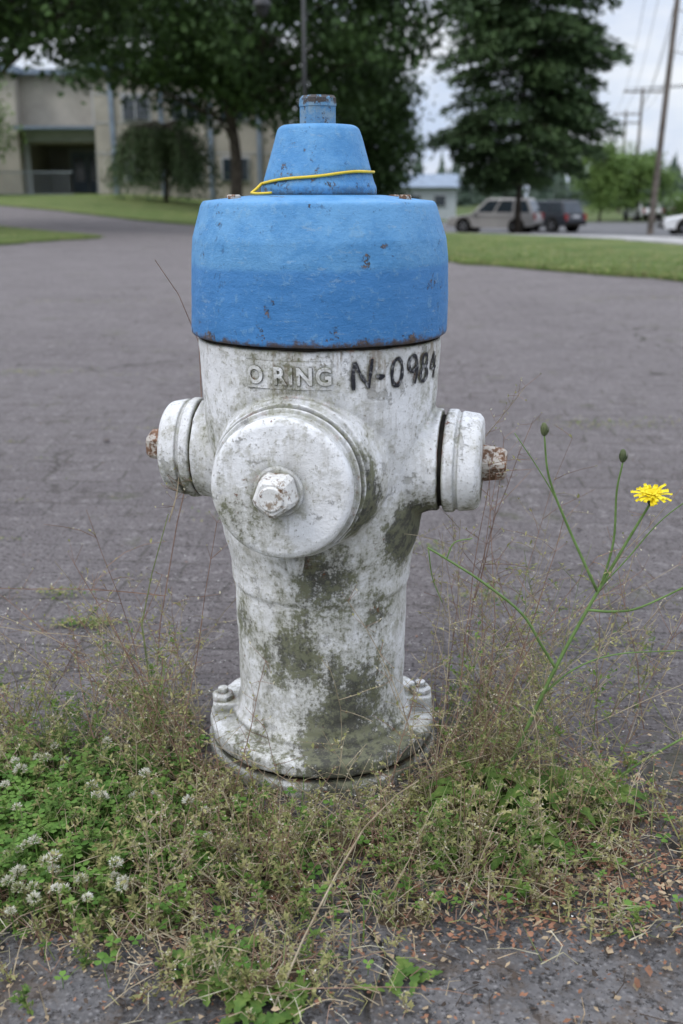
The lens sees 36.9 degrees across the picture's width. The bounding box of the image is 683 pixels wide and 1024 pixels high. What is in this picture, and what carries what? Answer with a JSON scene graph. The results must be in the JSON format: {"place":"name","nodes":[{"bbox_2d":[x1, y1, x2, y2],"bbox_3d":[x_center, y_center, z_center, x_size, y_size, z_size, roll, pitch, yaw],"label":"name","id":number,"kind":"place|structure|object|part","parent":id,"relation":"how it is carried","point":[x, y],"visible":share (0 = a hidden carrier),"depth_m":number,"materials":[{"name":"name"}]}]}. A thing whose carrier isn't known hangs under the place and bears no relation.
{"place":"outdoors","nodes":[
{"label":"outdoors","id":0,"kind":"place"},
{"bbox_2d":[0,225,100,244],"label":"lawn","id":1,"kind":"structure","parent":0,"point":[16,230],"depth_m":17.65,"materials":[{"name":"green plant"}]},
{"bbox_2d":[0,0,257,80],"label":"deciduous tree","id":2,"kind":"object","parent":1,"relation":"on","point":[17,29],"visible":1,"depth_m":19.81,"materials":[{"name":"green plant"}]},
{"bbox_2d":[0,193,205,224],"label":"lawn","id":3,"kind":"structure","parent":0,"point":[182,210],"depth_m":34.48,"materials":[{"name":"green plant"}]},
{"bbox_2d":[0,77,26,162],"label":"deciduous tree","id":4,"kind":"object","parent":3,"relation":"on","point":[6,132],"visible":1,"depth_m":43.56,"materials":[{"name":"green plant"}]},
{"bbox_2d":[0,171,73,194],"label":"railing","id":5,"kind":"object","parent":3,"relation":"on","point":[37,172],"visible":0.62,"depth_m":45.91,"materials":[{"name":"metal"}]},
{"bbox_2d":[100,120,228,201],"bbox_3d":[-6.971,-13.610,40.052,5.010,3.300,4.902,0,17,0],"label":"weeping tree","id":6,"kind":"object","parent":3,"relation":"on","point":[155,149],"visible":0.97,"depth_m":39.04,"materials":[{"name":"green plant"}]},
{"bbox_2d":[20,0,500,195],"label":"deciduous tree","id":7,"kind":"object","parent":3,"relation":"on","point":[218,58],"visible":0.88,"depth_m":33.13,"materials":[{"name":"green plant"}]},
{"bbox_2d":[1,202,682,280],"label":"grass tufts","id":8,"kind":"object","parent":3,"relation":"on","point":[582,267],"visible":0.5,"depth_m":10.93,"materials":[{"name":"green plant"}]},
{"bbox_2d":[0,206,682,879],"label":"pavement","id":9,"kind":"structure","parent":0,"point":[606,356],"depth_m":2.66,"materials":[{"name":"grey asphalt"}]},
{"bbox_2d":[253,0,305,95],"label":"street lamp","id":10,"kind":"object","parent":9,"relation":"on","point":[262,7],"visible":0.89,"depth_m":25.53,"materials":[{"name":"metal"}]},
{"bbox_2d":[0,730,647,1001],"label":"soil","id":11,"kind":"structure","parent":9,"relation":"on","point":[269,893],"depth_m":1.08,"materials":[{"name":"brown soil"}]},
{"bbox_2d":[427,422,682,795],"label":"yellow wildflower","id":12,"kind":"object","parent":11,"relation":"on","point":[653,495],"visible":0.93,"depth_m":1.15,"materials":[{"name":"green plant"}]},
{"bbox_2d":[146,94,507,799],"bbox_3d":[-0.016,-0.072,1.270,0.375,0.828,0.370,-9,19,-26],"label":"fire hydrant","id":13,"kind":"object","parent":9,"relation":"on","point":[318,446],"visible":0.97,"depth_m":1.15,"materials":[{"name":"white metal"}]},
{"bbox_2d":[0,260,682,1023],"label":"weeds","id":14,"kind":"object","parent":9,"relation":"on","point":[522,790],"visible":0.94,"depth_m":1.15,"materials":[{"name":"green plant"}]},
{"bbox_2d":[0,702,682,988],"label":"white clover patch","id":15,"kind":"object","parent":9,"relation":"on","point":[31,830],"visible":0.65,"depth_m":1.12,"materials":[{"name":"green plant"}]},
{"bbox_2d":[0,411,682,1023],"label":"leaf litter","id":16,"kind":"object","parent":9,"relation":"on","point":[558,913],"visible":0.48,"depth_m":1.03,"materials":[{"name":"plant"}]},
{"bbox_2d":[103,438,580,959],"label":"pebbles","id":17,"kind":"object","parent":9,"relation":"on","point":[542,957],"visible":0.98,"depth_m":1.02,"materials":[{"name":"grey stone"}]},
{"bbox_2d":[0,866,682,1023],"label":"asphalt path","id":18,"kind":"structure","parent":0,"point":[513,1003],"depth_m":0.97,"materials":[{"name":"grey asphalt"}]},
{"bbox_2d":[0,0,682,196],"label":"sky","id":19,"kind":"structure","parent":0,"point":[624,24],"materials":[{"name":"white"}]},
{"bbox_2d":[381,174,460,218],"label":"house","id":20,"kind":"structure","parent":0,"point":[440,190],"depth_m":86.26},
{"bbox_2d":[388,195,445,206],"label":"windows","id":21,"kind":"structure","parent":20,"relation":"in","point":[440,200],"depth_m":86.19,"materials":[{"name":"grey glass"}]},
{"bbox_2d":[441,197,664,221],"bbox_3d":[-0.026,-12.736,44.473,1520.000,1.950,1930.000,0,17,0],"label":"ground","id":22,"kind":"structure","parent":0,"point":[613,216],"depth_m":107.85,"materials":[{"name":"soil"}]},
{"bbox_2d":[0,70,285,199],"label":"walls","id":23,"kind":"structure","parent":22,"relation":"on","point":[29,102],"depth_m":47.45,"materials":[{"name":"beige paint"}]},
{"bbox_2d":[68,149,97,192],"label":"doors","id":24,"kind":"structure","parent":23,"relation":"attached to","point":[82,164],"depth_m":52.27,"materials":[{"name":"black glass"}]},
{"bbox_2d":[0,63,270,199],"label":"trim","id":25,"kind":"structure","parent":23,"relation":"attached to","point":[59,133],"depth_m":46.90,"materials":[{"name":"paint"}]},
{"bbox_2d":[120,95,249,181],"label":"windows","id":26,"kind":"structure","parent":23,"relation":"attached to","point":[128,114],"depth_m":45.92,"materials":[{"name":"grey glass"}]},
{"bbox_2d":[40,0,297,108],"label":"deciduous tree","id":27,"kind":"object","parent":22,"relation":"on","point":[42,64],"visible":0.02,"depth_m":56.84,"materials":[{"name":"green plant"}]},
{"bbox_2d":[298,18,437,197],"bbox_3d":[1.069,-15.770,42.651,6.013,8.711,6.735,0,17,0],"label":"deciduous tree","id":28,"kind":"object","parent":22,"relation":"on","point":[384,143],"visible":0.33,"depth_m":41.47,"materials":[{"name":"green plant"}]},
{"bbox_2d":[422,0,634,233],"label":"conifer tree","id":29,"kind":"object","parent":22,"relation":"on","point":[549,113],"visible":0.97,"depth_m":43.34,"materials":[{"name":"green plant"}]},
{"bbox_2d":[405,146,682,207],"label":"distant trees","id":30,"kind":"object","parent":22,"relation":"on","point":[469,196],"visible":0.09,"depth_m":160.25,"materials":[{"name":"green plant"}]},
{"bbox_2d":[564,136,639,221],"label":"deciduous tree","id":31,"kind":"object","parent":22,"relation":"on","point":[604,175],"visible":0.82,"depth_m":74.60,"materials":[{"name":"green plant"}]},
{"bbox_2d":[613,110,639,212],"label":"utility pole","id":32,"kind":"object","parent":22,"relation":"on","point":[625,121],"visible":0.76,"depth_m":111.49,"materials":[{"name":"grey wood"}]},
{"bbox_2d":[586,140,682,220],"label":"deciduous tree","id":33,"kind":"object","parent":22,"relation":"on","point":[645,169],"visible":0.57,"depth_m":79.85,"materials":[{"name":"green plant"}]},
{"bbox_2d":[622,200,663,220],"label":"parked car","id":34,"kind":"object","parent":22,"relation":"on","point":[639,213],"visible":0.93,"depth_m":79.47,"materials":[{"name":"white paint"}]},
{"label":"windows","id":35,"kind":"part","parent":34,"relation":"part of","materials":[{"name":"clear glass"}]},
{"bbox_2d":[623,88,662,218],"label":"utility pole","id":36,"kind":"object","parent":22,"relation":"on","point":[642,91],"visible":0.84,"depth_m":83.82,"materials":[{"name":"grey wood"}]},
{"bbox_2d":[647,0,679,234],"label":"utility pole","id":37,"kind":"object","parent":22,"relation":"on","point":[656,179],"visible":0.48,"depth_m":44.62,"materials":[{"name":"brown wood"}]},
{"bbox_2d":[615,0,682,111],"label":"power lines","id":38,"kind":"object","parent":37,"relation":"hanging from","point":[680,86],"visible":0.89,"depth_m":65.79,"materials":[{"name":"metal"}]},
{"bbox_2d":[655,199,679,219],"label":"shrub","id":39,"kind":"object","parent":22,"relation":"on","point":[667,206],"visible":0.14,"depth_m":80.59,"materials":[{"name":"green plant"}]},
{"bbox_2d":[656,191,682,216],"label":"shrub","id":40,"kind":"object","parent":22,"relation":"on","point":[678,203],"visible":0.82,"depth_m":77.57,"materials":[{"name":"green plant"}]},
{"bbox_2d":[442,222,682,236],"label":"road","id":41,"kind":"structure","parent":0,"point":[619,228],"depth_m":57.10,"materials":[{"name":"grey asphalt"}]},
{"bbox_2d":[447,198,543,233],"bbox_3d":[7.974,-15.325,53.093,4.700,1.800,2.064,8,19,24],"label":"parked car","id":42,"kind":"object","parent":41,"relation":"on","point":[493,213],"visible":0.77,"depth_m":52.23,"materials":[{"name":"beige metal"}]},
{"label":"windows","id":43,"kind":"part","parent":42,"relation":"part of","materials":[{"name":"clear glass"}]},
{"bbox_2d":[533,200,586,232],"bbox_3d":[10.974,-16.007,55.498,2.012,1.680,4.500,-13,21,-36],"label":"parked car","id":44,"kind":"object","parent":41,"relation":"on","point":[570,216],"visible":0.55,"depth_m":53.99,"materials":[{"name":"paint"}]},
{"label":"windows","id":45,"kind":"part","parent":44,"relation":"part of","materials":[{"name":"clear glass"}]},
{"bbox_2d":[657,215,682,234],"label":"parked car","id":46,"kind":"object","parent":41,"relation":"on","point":[673,225],"visible":0.87,"depth_m":39.68,"materials":[{"name":"white paint"}]},
{"bbox_2d":[445,233,682,280],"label":"lawn","id":47,"kind":"structure","parent":0,"point":[617,246],"depth_m":13.04,"materials":[{"name":"green plant"}]},
{"bbox_2d":[445,232,682,244],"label":"sidewalk","id":48,"kind":"structure","parent":0,"point":[670,240],"depth_m":18.19,"materials":[{"name":"concrete"}]}
]}

